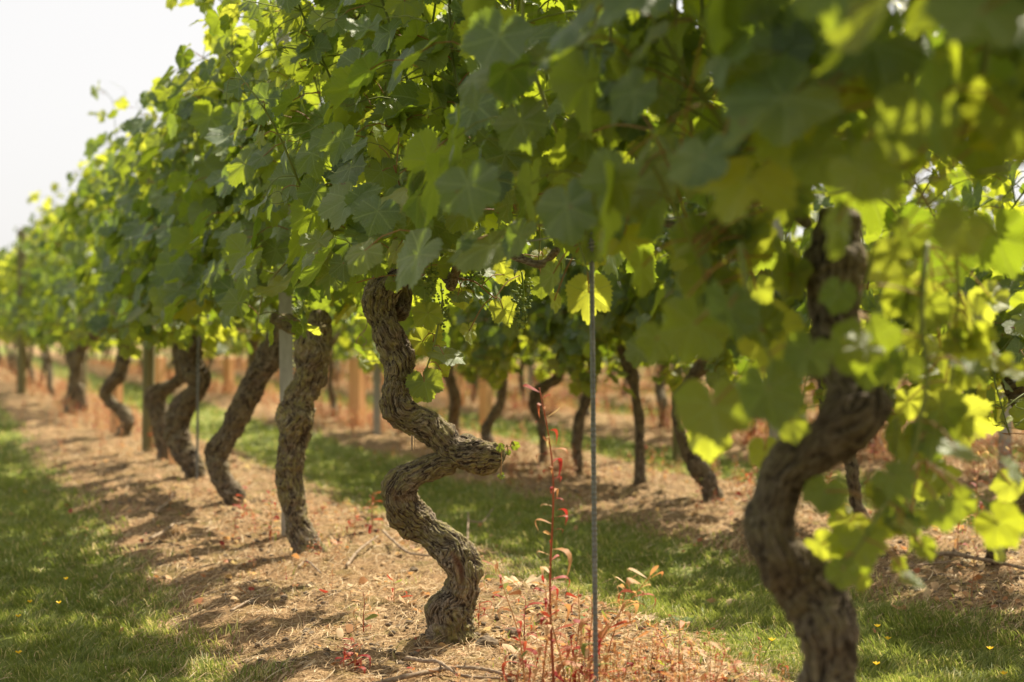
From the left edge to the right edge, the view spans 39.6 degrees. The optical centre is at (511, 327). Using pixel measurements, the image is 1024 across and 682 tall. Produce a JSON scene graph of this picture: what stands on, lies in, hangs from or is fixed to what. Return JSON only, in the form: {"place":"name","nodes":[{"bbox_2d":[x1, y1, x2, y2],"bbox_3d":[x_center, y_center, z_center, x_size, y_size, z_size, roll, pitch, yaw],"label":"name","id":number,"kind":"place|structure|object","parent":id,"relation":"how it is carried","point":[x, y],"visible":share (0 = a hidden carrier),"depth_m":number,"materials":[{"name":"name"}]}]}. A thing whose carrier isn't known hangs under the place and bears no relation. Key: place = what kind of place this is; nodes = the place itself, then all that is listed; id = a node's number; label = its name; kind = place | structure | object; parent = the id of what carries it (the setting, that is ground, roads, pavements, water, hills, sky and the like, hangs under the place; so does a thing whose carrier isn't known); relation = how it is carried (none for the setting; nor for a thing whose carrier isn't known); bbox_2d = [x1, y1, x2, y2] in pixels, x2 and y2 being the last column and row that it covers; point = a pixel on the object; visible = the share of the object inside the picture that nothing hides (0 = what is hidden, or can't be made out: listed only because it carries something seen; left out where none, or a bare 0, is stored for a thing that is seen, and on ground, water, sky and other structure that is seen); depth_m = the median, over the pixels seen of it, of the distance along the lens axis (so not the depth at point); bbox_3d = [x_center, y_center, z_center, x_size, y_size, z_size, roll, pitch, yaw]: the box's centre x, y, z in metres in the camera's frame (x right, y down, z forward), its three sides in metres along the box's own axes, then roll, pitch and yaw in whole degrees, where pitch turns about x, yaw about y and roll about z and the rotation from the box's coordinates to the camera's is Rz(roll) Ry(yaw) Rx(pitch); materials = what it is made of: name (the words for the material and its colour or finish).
{"place":"outdoors","nodes":[
{"label":"outdoors","id":0,"kind":"place"},
{"bbox_2d":[0,333,1023,681],"bbox_3d":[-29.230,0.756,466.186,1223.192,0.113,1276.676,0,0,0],"label":"ground","id":1,"kind":"structure","parent":0,"point":[80,433],"depth_m":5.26,"materials":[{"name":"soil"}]},
{"bbox_2d":[0,249,14,371],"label":"grapevine","id":2,"kind":"object","parent":1,"relation":"on","point":[8,355],"visible":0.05,"depth_m":23.55,"materials":[{"name":"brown plant"}]},
{"bbox_2d":[0,253,16,370],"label":"grapevine","id":3,"kind":"object","parent":1,"relation":"on","point":[13,344],"visible":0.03,"depth_m":21.03,"materials":[{"name":"green plant"}]},
{"bbox_2d":[0,255,16,374],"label":"grapevine","id":4,"kind":"object","parent":1,"relation":"on","point":[2,288],"visible":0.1,"depth_m":22.13,"materials":[{"name":"green plant"}]},
{"bbox_2d":[0,233,33,379],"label":"grapevine","id":5,"kind":"object","parent":1,"relation":"on","point":[2,304],"visible":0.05,"depth_m":19.76,"materials":[{"name":"green plant"}]},
{"bbox_2d":[0,236,35,384],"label":"grapevine","id":6,"kind":"object","parent":1,"relation":"on","point":[5,264],"visible":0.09,"depth_m":18.52,"materials":[{"name":"green plant"}]},
{"bbox_2d":[16,229,26,394],"bbox_3d":[-5.462,-0.126,15.849,0.103,1.952,0.103,0,0,-44],"label":"wooden post","id":7,"kind":"object","parent":1,"relation":"on","point":[21,362],"visible":0.52,"depth_m":15.80,"materials":[{"name":"wood"}]},
{"bbox_2d":[2,209,56,393],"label":"grapevine","id":8,"kind":"object","parent":1,"relation":"on","point":[11,309],"visible":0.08,"depth_m":15.93,"materials":[{"name":"green plant"}]},
{"bbox_2d":[0,225,61,388],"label":"grapevine","id":9,"kind":"object","parent":1,"relation":"on","point":[2,251],"visible":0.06,"depth_m":17.31,"materials":[{"name":"green plant"}]},
{"bbox_2d":[8,184,91,396],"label":"grapevine","id":10,"kind":"object","parent":1,"relation":"on","point":[16,300],"visible":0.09,"depth_m":14.94,"materials":[{"name":"green plant"}]},
{"bbox_2d":[13,182,108,404],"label":"grapevine","id":11,"kind":"object","parent":1,"relation":"on","point":[31,284],"visible":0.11,"depth_m":13.70,"materials":[{"name":"green plant"}]},
{"bbox_2d":[20,203,117,413],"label":"grapevine","id":12,"kind":"object","parent":1,"relation":"on","point":[75,359],"visible":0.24,"depth_m":12.25,"materials":[{"name":"green plant"}]},
{"bbox_2d":[82,352,86,393],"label":"wooden post","id":13,"kind":"object","parent":1,"relation":"on","point":[84,382],"visible":0.08,"depth_m":14.44,"materials":[{"name":"wood"}]},
{"bbox_2d":[110,383,122,434],"bbox_3d":[-2.695,0.573,9.695,0.063,0.482,0.063,0,0,28],"label":"wooden stake","id":14,"kind":"object","parent":1,"relation":"on","point":[117,393],"visible":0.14,"depth_m":9.67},
{"bbox_2d":[46,81,203,435],"bbox_3d":[-2.646,-0.334,9.509,0.909,2.292,2.270,0,0,-21],"label":"grapevine","id":15,"kind":"object","parent":1,"relation":"on","point":[76,294],"visible":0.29,"depth_m":9.39,"materials":[{"name":"green plant"}]},
{"bbox_2d":[142,172,154,452],"bbox_3d":[-2.132,-0.151,8.334,0.086,1.952,0.072,0,0,0],"label":"wooden post","id":16,"kind":"object","parent":1,"relation":"on","point":[148,368],"visible":0.15,"depth_m":8.30,"materials":[{"name":"wood"}]},
{"bbox_2d":[155,356,165,383],"bbox_3d":[-3.368,0.565,13.551,0.103,0.595,0.104,0,0,28],"label":"wooden stake","id":17,"kind":"object","parent":1,"relation":"on","point":[160,368],"visible":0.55,"depth_m":13.50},
{"bbox_2d":[149,519,177,540],"bbox_3d":[-1.242,0.724,5.122,0.035,0.038,0.333,0,0,3],"label":"fallen cane","id":18,"kind":"object","parent":1,"relation":"on","point":[154,536],"visible":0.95,"depth_m":5.02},
{"bbox_2d":[155,329,173,353],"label":"grapevine","id":19,"kind":"object","parent":1,"relation":"on","point":[159,345],"visible":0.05,"depth_m":19.03,"materials":[{"name":"green plant"}]},
{"bbox_2d":[155,490,176,512],"bbox_3d":[-1.420,0.716,5.890,0.040,0.027,0.590,0,0,-7],"label":"fallen cane","id":20,"kind":"object","parent":1,"relation":"on","point":[160,508],"visible":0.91,"depth_m":5.74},
{"bbox_2d":[159,341,173,379],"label":"grapevine","id":21,"kind":"object","parent":1,"relation":"on","point":[170,365],"visible":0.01,"depth_m":20.36,"materials":[{"name":"brown plant"}]},
{"bbox_2d":[83,91,260,459],"bbox_3d":[-1.835,-0.251,7.704,0.926,2.135,1.487,0,0,-17],"label":"grapevine","id":22,"kind":"object","parent":1,"relation":"on","point":[156,406],"visible":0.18,"depth_m":7.57,"materials":[{"name":"green plant"}]},
{"bbox_2d":[93,69,301,478],"bbox_3d":[-1.530,-0.253,6.755,0.882,2.094,1.674,0,0,-23],"label":"grapevine","id":23,"kind":"object","parent":1,"relation":"on","point":[181,409],"visible":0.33,"depth_m":6.74,"materials":[{"name":"green plant"}]},
{"bbox_2d":[196,314,199,479],"bbox_3d":[-1.482,0.223,6.720,0.026,1.085,0.020,0,0,0],"label":"steel rod","id":24,"kind":"object","parent":1,"relation":"on","point":[197,406],"visible":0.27,"depth_m":6.71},
{"bbox_2d":[166,314,232,369],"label":"grapevine","id":25,"kind":"object","parent":1,"relation":"on","point":[209,363],"visible":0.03,"depth_m":17.70,"materials":[{"name":"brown plant"}]},
{"bbox_2d":[223,357,233,392],"bbox_3d":[-3.255,0.580,16.335,0.096,0.494,0.096,0,0,28],"label":"wooden stake","id":26,"kind":"object","parent":1,"relation":"on","point":[228,368],"visible":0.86,"depth_m":16.30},
{"bbox_2d":[202,315,263,392],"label":"grapevine","id":27,"kind":"object","parent":1,"relation":"on","point":[206,355],"visible":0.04,"depth_m":16.46,"materials":[{"name":"green plant"}]},
{"bbox_2d":[113,1,363,505],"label":"grapevine","id":28,"kind":"object","parent":1,"relation":"on","point":[262,368],"visible":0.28,"depth_m":5.80,"materials":[{"name":"green plant"}]},
{"bbox_2d":[232,494,254,519],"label":"willowherb","id":29,"kind":"object","parent":1,"relation":"on","point":[243,505],"visible":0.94,"depth_m":5.29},
{"bbox_2d":[247,333,251,367],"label":"wooden post","id":30,"kind":"object","parent":1,"relation":"on","point":[249,356],"visible":0.04,"depth_m":15.49,"materials":[{"name":"wood"}]},
{"bbox_2d":[206,317,294,364],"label":"grapevine","id":31,"kind":"object","parent":1,"relation":"on","point":[249,323],"visible":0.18,"depth_m":14.56,"materials":[{"name":"green plant"}]},
{"bbox_2d":[230,594,270,611],"bbox_3d":[-0.693,0.725,3.781,0.017,0.027,0.195,0,0,20],"label":"fallen cane","id":32,"kind":"object","parent":1,"relation":"on","point":[244,603],"visible":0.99,"depth_m":3.75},
{"bbox_2d":[260,489,282,544],"bbox_3d":[-0.834,0.657,4.911,0.083,0.204,0.080,0,0,23],"label":"willowherb","id":33,"kind":"object","parent":1,"relation":"on","point":[270,522],"visible":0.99,"depth_m":4.91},
{"bbox_2d":[276,5,294,536],"bbox_3d":[-0.798,-0.166,5.030,0.055,2.000,0.032,-1,0,-8],"label":"metal post","id":34,"kind":"object","parent":1,"relation":"on","point":[286,362],"visible":0.09,"depth_m":5.01,"materials":[{"name":"metal"}]},
{"bbox_2d":[297,559,321,573],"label":"fallen cane","id":35,"kind":"object","parent":1,"relation":"on","point":[311,563],"visible":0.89,"depth_m":4.43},
{"bbox_2d":[161,0,500,553],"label":"grapevine","id":36,"kind":"object","parent":1,"relation":"on","point":[233,275],"visible":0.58,"depth_m":4.62,"materials":[{"name":"green plant"}]},
{"bbox_2d":[335,360,338,381],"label":"metal post","id":37,"kind":"object","parent":1,"relation":"on","point":[336,365],"depth_m":19.25,"materials":[{"name":"metal"}]},
{"bbox_2d":[292,293,383,416],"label":"grapevine","id":38,"kind":"object","parent":1,"relation":"on","point":[339,334],"visible":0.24,"depth_m":11.80,"materials":[{"name":"green plant"}]},
{"bbox_2d":[330,643,358,669],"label":"willowherb","id":39,"kind":"object","parent":1,"relation":"on","point":[344,654],"visible":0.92,"depth_m":3.10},
{"bbox_2d":[340,637,370,673],"bbox_3d":[-0.331,0.718,3.076,0.065,0.094,0.072,0,0,27],"label":"willowherb","id":40,"kind":"object","parent":1,"relation":"on","point":[356,663],"visible":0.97,"depth_m":3.07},
{"bbox_2d":[345,503,365,532],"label":"willowherb","id":41,"kind":"object","parent":1,"relation":"on","point":[349,519],"visible":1,"depth_m":5.01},
{"bbox_2d":[349,356,364,426],"bbox_3d":[-1.176,0.520,10.791,0.095,0.604,0.095,0,0,28],"label":"wooden stake","id":42,"kind":"object","parent":1,"relation":"on","point":[356,387],"visible":0.54,"depth_m":10.75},
{"bbox_2d":[345,534,378,567],"bbox_3d":[-0.482,0.710,4.558,0.016,0.059,0.357,0,0,10],"label":"fallen cane","id":43,"kind":"object","parent":1,"relation":"on","point":[355,553],"visible":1,"depth_m":4.50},
{"bbox_2d":[350,590,378,633],"bbox_3d":[-0.367,0.694,3.489,0.070,0.107,0.069,0,0,-27],"label":"willowherb","id":44,"kind":"object","parent":1,"relation":"on","point":[374,614],"visible":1,"depth_m":3.48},
{"bbox_2d":[362,488,383,533],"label":"willowherb","id":45,"kind":"object","parent":1,"relation":"on","point":[370,526],"visible":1,"depth_m":5.06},
{"bbox_2d":[373,346,381,434],"bbox_3d":[-0.927,-0.166,9.801,0.058,2.000,0.032,0,0,-8],"label":"metal post","id":46,"kind":"object","parent":1,"relation":"on","point":[377,377],"visible":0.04,"depth_m":9.78,"materials":[{"name":"metal"}]},
{"bbox_2d":[384,574,411,600],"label":"willowherb","id":47,"kind":"object","parent":1,"relation":"on","point":[393,590],"visible":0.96,"depth_m":3.84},
{"bbox_2d":[332,306,468,432],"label":"grapevine","id":48,"kind":"object","parent":1,"relation":"on","point":[340,353],"visible":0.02,"depth_m":10.61,"materials":[{"name":"green plant"}]},
{"bbox_2d":[382,530,429,556],"bbox_3d":[-0.379,0.716,4.735,0.075,0.032,0.528,0,0,-23],"label":"fallen cane","id":49,"kind":"object","parent":1,"relation":"on","point":[396,543],"visible":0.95,"depth_m":4.63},
{"bbox_2d":[375,661,510,681],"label":"fallen cane","id":50,"kind":"object","parent":1,"relation":"on","point":[418,673],"visible":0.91,"depth_m":3.02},
{"bbox_2d":[365,230,530,433],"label":"grapevine","id":51,"kind":"object","parent":1,"relation":"on","point":[454,407],"visible":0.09,"depth_m":8.99,"materials":[{"name":"green plant"}]},
{"bbox_2d":[405,656,500,679],"bbox_3d":[-0.154,0.732,3.079,0.065,0.042,0.332,0,0,-40],"label":"fallen cane","id":52,"kind":"object","parent":1,"relation":"on","point":[421,660],"visible":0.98,"depth_m":3.04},
{"bbox_2d":[454,371,464,405],"bbox_3d":[-0.502,0.608,13.551,0.080,0.433,0.080,0,0,28],"label":"wooden stake","id":53,"kind":"object","parent":1,"relation":"on","point":[460,381],"visible":0.26,"depth_m":13.52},
{"bbox_2d":[470,351,478,401],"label":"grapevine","id":54,"kind":"object","parent":1,"relation":"on","point":[476,394],"visible":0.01,"depth_m":14.32,"materials":[{"name":"brown plant"}]},
{"bbox_2d":[474,601,495,626],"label":"willowherb","id":55,"kind":"object","parent":1,"relation":"on","point":[484,609],"visible":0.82,"depth_m":3.53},
{"bbox_2d":[479,377,491,427],"bbox_3d":[-0.211,0.564,11.303,0.080,0.616,0.080,0,0,28],"label":"wooden stake","id":56,"kind":"object","parent":1,"relation":"on","point":[485,399],"visible":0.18,"depth_m":11.27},
{"bbox_2d":[475,635,499,647],"bbox_3d":[-0.058,0.745,3.369,0.061,0.033,0.046,0,0,0],"label":"soil clod","id":57,"kind":"object","parent":1,"relation":"on","point":[483,639],"visible":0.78,"depth_m":3.35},
{"bbox_2d":[187,531,791,681],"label":"withered undergrowth","id":58,"kind":"object","parent":1,"relation":"on","point":[668,673],"visible":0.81,"depth_m":2.91,"materials":[{"name":"plant"}]},
{"bbox_2d":[223,0,761,644],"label":"grapevine","id":59,"kind":"object","parent":1,"relation":"on","point":[363,214],"visible":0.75,"depth_m":3.37,"materials":[{"name":"green plant"}]},
{"bbox_2d":[423,232,567,441],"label":"grapevine","id":60,"kind":"object","parent":1,"relation":"on","point":[497,408],"visible":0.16,"depth_m":8.28,"materials":[{"name":"green plant"}]},
{"bbox_2d":[482,556,537,679],"bbox_3d":[-0.005,0.614,2.957,0.119,0.274,0.085,0,0,0],"label":"willowherb","id":61,"kind":"object","parent":1,"relation":"on","point":[519,631],"visible":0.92,"depth_m":2.96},
{"bbox_2d":[0,353,1023,597],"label":"dead weeds","id":62,"kind":"object","parent":1,"relation":"on","point":[320,405],"visible":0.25,"depth_m":10.60,"materials":[{"name":"plant"}]},
{"bbox_2d":[500,627,523,636],"bbox_3d":[0.001,0.748,3.476,0.063,0.035,0.048,0,0,0],"label":"soil clod","id":63,"kind":"object","parent":1,"relation":"on","point":[512,630],"visible":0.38,"depth_m":3.46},
{"bbox_2d":[3,442,1023,681],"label":"leaf litter","id":64,"kind":"object","parent":1,"relation":"on","point":[507,648],"visible":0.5,"depth_m":4.27,"materials":[{"name":"plant"}]},
{"bbox_2d":[500,636,534,681],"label":"willowherb","id":65,"kind":"object","parent":1,"relation":"on","point":[530,673],"visible":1,"depth_m":2.74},
{"bbox_2d":[489,278,554,408],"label":"grapevine","id":66,"kind":"object","parent":1,"relation":"on","point":[521,379],"visible":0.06,"depth_m":13.09,"materials":[{"name":"brown plant"}]},
{"bbox_2d":[502,574,542,587],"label":"fallen leaf","id":67,"kind":"object","parent":1,"relation":"on","point":[530,579],"visible":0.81,"depth_m":4.01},
{"bbox_2d":[515,596,535,639],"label":"willowherb","id":68,"kind":"object","parent":1,"relation":"on","point":[531,611],"visible":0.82,"depth_m":3.43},
{"bbox_2d":[528,341,532,409],"bbox_3d":[0.167,-0.157,12.913,0.042,2.000,0.032,0,0,-8],"label":"metal post","id":69,"kind":"object","parent":1,"relation":"on","point":[530,369],"visible":0.06,"depth_m":12.90,"materials":[{"name":"metal"}]},
{"bbox_2d":[444,230,620,463],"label":"grapevine","id":70,"kind":"object","parent":1,"relation":"on","point":[546,385],"visible":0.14,"depth_m":7.65,"materials":[{"name":"green plant"}]},
{"bbox_2d":[56,457,1023,681],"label":"soil clods","id":71,"kind":"object","parent":1,"relation":"on","point":[1013,551],"visible":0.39,"depth_m":4.30,"materials":[{"name":"soil"}]},
{"bbox_2d":[523,595,565,681],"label":"willowherb","id":72,"kind":"object","parent":1,"relation":"on","point":[537,669],"visible":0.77,"depth_m":2.85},
{"bbox_2d":[523,384,573,681],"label":"willowherb","id":73,"kind":"object","parent":1,"relation":"on","point":[567,552],"visible":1,"depth_m":2.82,"materials":[{"name":"plant"}]},
{"bbox_2d":[533,574,579,681],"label":"willowherb","id":74,"kind":"object","parent":1,"relation":"on","point":[557,670],"visible":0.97,"depth_m":2.82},
{"bbox_2d":[520,338,604,416],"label":"grapevine","id":75,"kind":"object","parent":1,"relation":"on","point":[588,414],"depth_m":11.90,"materials":[{"name":"green plant"}]},
{"bbox_2d":[559,584,591,678],"bbox_3d":[0.138,0.652,2.958,0.082,0.237,0.073,0,0,0],"label":"willowherb","id":76,"kind":"object","parent":1,"relation":"on","point":[581,617],"visible":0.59,"depth_m":2.96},
{"bbox_2d":[469,213,684,472],"bbox_3d":[0.335,-0.210,7.389,0.879,2.100,1.777,0,0,-21],"label":"grapevine","id":77,"kind":"object","parent":1,"relation":"on","point":[495,337],"visible":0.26,"depth_m":7.36,"materials":[{"name":"green plant"}]},
{"bbox_2d":[567,594,610,681],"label":"willowherb","id":78,"kind":"object","parent":1,"relation":"on","point":[582,621],"visible":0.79,"depth_m":2.81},
{"bbox_2d":[587,232,598,681],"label":"steel rod","id":79,"kind":"object","parent":1,"relation":"on","point":[593,461],"visible":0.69,"depth_m":2.70,"materials":[{"name":"metal"}]},
{"bbox_2d":[586,575,638,678],"bbox_3d":[0.209,0.629,2.950,0.106,0.244,0.086,0,0,15],"label":"willowherb","id":80,"kind":"object","parent":1,"relation":"on","point":[628,614],"visible":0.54,"depth_m":2.95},
{"bbox_2d":[563,565,663,681],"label":"willowherb","id":81,"kind":"object","parent":1,"relation":"on","point":[602,632],"visible":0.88,"depth_m":2.83,"materials":[{"name":"plant"}]},
{"bbox_2d":[602,631,648,681],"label":"willowherb","id":82,"kind":"object","parent":1,"relation":"on","point":[630,662],"visible":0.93,"depth_m":2.82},
{"bbox_2d":[607,671,665,678],"bbox_3d":[0.263,0.734,3.002,0.126,0.019,0.022,0,0,8],"label":"fallen cane","id":83,"kind":"object","parent":1,"relation":"on","point":[633,673],"visible":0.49,"depth_m":3.00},
{"bbox_2d":[508,109,765,485],"bbox_3d":[0.585,-0.260,6.690,0.914,2.144,1.936,0,0,-16],"label":"grapevine","id":84,"kind":"object","parent":1,"relation":"on","point":[649,305],"visible":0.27,"depth_m":6.69,"materials":[{"name":"green plant"}]},
{"bbox_2d":[606,213,671,426],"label":"grapevine","id":85,"kind":"object","parent":1,"relation":"on","point":[660,392],"visible":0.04,"depth_m":10.64,"materials":[{"name":"brown plant"}]},
{"bbox_2d":[658,620,696,681],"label":"willowherb","id":86,"kind":"object","parent":1,"relation":"on","point":[682,624],"visible":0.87,"depth_m":2.96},
{"bbox_2d":[672,212,682,461],"bbox_3d":[0.977,0.042,8.405,0.062,1.716,0.063,0,0,40],"label":"wooden post","id":87,"kind":"object","parent":1,"relation":"on","point":[676,452],"visible":0.09,"depth_m":8.38,"materials":[{"name":"wood"}]},
{"bbox_2d":[687,657,725,672],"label":"fallen leaf","id":88,"kind":"object","parent":1,"relation":"on","point":[707,661],"visible":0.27,"depth_m":3.13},
{"bbox_2d":[395,0,1023,681],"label":"grapevine","id":89,"kind":"object","parent":1,"relation":"on","point":[865,104],"visible":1,"depth_m":1.90,"materials":[{"name":"green plant"}]},
{"bbox_2d":[706,641,758,681],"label":"willowherb","id":90,"kind":"object","parent":1,"relation":"on","point":[717,646],"visible":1,"depth_m":2.36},
{"bbox_2d":[576,77,906,500],"bbox_3d":[0.863,-0.191,6.114,0.905,2.061,1.948,0,0,-19],"label":"grapevine","id":91,"kind":"object","parent":1,"relation":"on","point":[698,466],"visible":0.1,"depth_m":6.08,"materials":[{"name":"green plant"}]},
{"bbox_2d":[731,470,757,498],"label":"willowherb","id":92,"kind":"object","parent":1,"relation":"on","point":[743,487],"visible":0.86,"depth_m":6.10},
{"bbox_2d":[736,208,813,439],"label":"grapevine","id":93,"kind":"object","parent":1,"relation":"on","point":[792,233],"visible":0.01,"depth_m":9.32,"materials":[{"name":"green plant"}]},
{"bbox_2d":[769,217,784,439],"bbox_3d":[1.018,-0.152,5.470,0.054,2.000,0.032,0,0,-8],"label":"metal post","id":94,"kind":"object","parent":1,"relation":"on","point":[776,224],"visible":0.06,"depth_m":5.45,"materials":[{"name":"metal"}]},
{"bbox_2d":[678,136,1012,517],"bbox_3d":[1.310,-0.208,5.120,0.891,2.066,1.716,0,0,-22],"label":"grapevine","id":95,"kind":"object","parent":1,"relation":"on","point":[726,366],"visible":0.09,"depth_m":5.06,"materials":[{"name":"green plant"}]},
{"bbox_2d":[750,164,996,453],"bbox_3d":[2.106,-0.270,8.248,0.941,2.171,1.983,0,0,-22],"label":"grapevine","id":96,"kind":"object","parent":1,"relation":"on","point":[939,199],"visible":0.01,"depth_m":7.64,"materials":[{"name":"green plant"}]},
{"bbox_2d":[803,149,1023,565],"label":"grapevine","id":97,"kind":"object","parent":1,"relation":"on","point":[1008,326],"visible":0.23,"depth_m":4.42,"materials":[{"name":"green plant"}]},
{"bbox_2d":[907,560,953,567],"bbox_3d":[1.284,0.728,4.384,0.155,0.024,0.022,0,0,-7],"label":"fallen cane","id":98,"kind":"object","parent":1,"relation":"on","point":[924,564],"visible":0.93,"depth_m":4.38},
{"bbox_2d":[904,188,990,257],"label":"grapevine","id":99,"kind":"object","parent":1,"relation":"on","point":[984,212],"depth_m":10.21,"materials":[{"name":"green plant"}]},
{"bbox_2d":[944,492,970,549],"bbox_3d":[1.506,0.654,4.797,0.084,0.229,0.084,0,0,40],"label":"willowherb","id":100,"kind":"object","parent":1,"relation":"on","point":[958,535],"visible":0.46,"depth_m":4.80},
{"bbox_2d":[968,451,988,537],"bbox_3d":[1.630,0.584,5.006,0.077,0.308,0.070,0,0,41],"label":"willowherb","id":101,"kind":"object","parent":1,"relation":"on","point":[987,452],"visible":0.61,"depth_m":5.00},
{"bbox_2d":[934,548,1023,569],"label":"fallen cane","id":102,"kind":"object","parent":1,"relation":"on","point":[954,553],"visible":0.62,"depth_m":4.35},
{"bbox_2d":[935,168,1023,215],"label":"grapevine","id":103,"kind":"object","parent":1,"relation":"on","point":[993,202],"visible":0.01,"depth_m":7.26,"materials":[{"name":"green plant"}]},
{"bbox_2d":[998,185,1012,469],"bbox_3d":[2.509,-0.165,7.226,0.068,2.000,0.032,0,0,-8],"label":"metal post","id":104,"kind":"object","parent":1,"relation":"on","point":[1009,437],"visible":0.01,"depth_m":7.21,"materials":[{"name":"metal"}]},
{"bbox_2d":[1010,0,1023,102],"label":"grapevine","id":105,"kind":"object","parent":1,"relation":"on","point":[1017,90],"visible":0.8,"depth_m":1.43,"materials":[{"name":"green plant"}]},
{"bbox_2d":[0,380,1023,681],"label":"grass","id":106,"kind":"structure","parent":0,"point":[72,626],"depth_m":4.16,"materials":[{"name":"plant"}]},
{"bbox_2d":[0,0,1023,271],"label":"sky","id":107,"kind":"structure","parent":0,"point":[52,52],"materials":[{"name":"white"}]},
{"bbox_2d":[439,164,1023,255],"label":"trellis wire","id":108,"kind":"object","parent":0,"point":[960,174],"depth_m":1.82,"materials":[{"name":"metal"}]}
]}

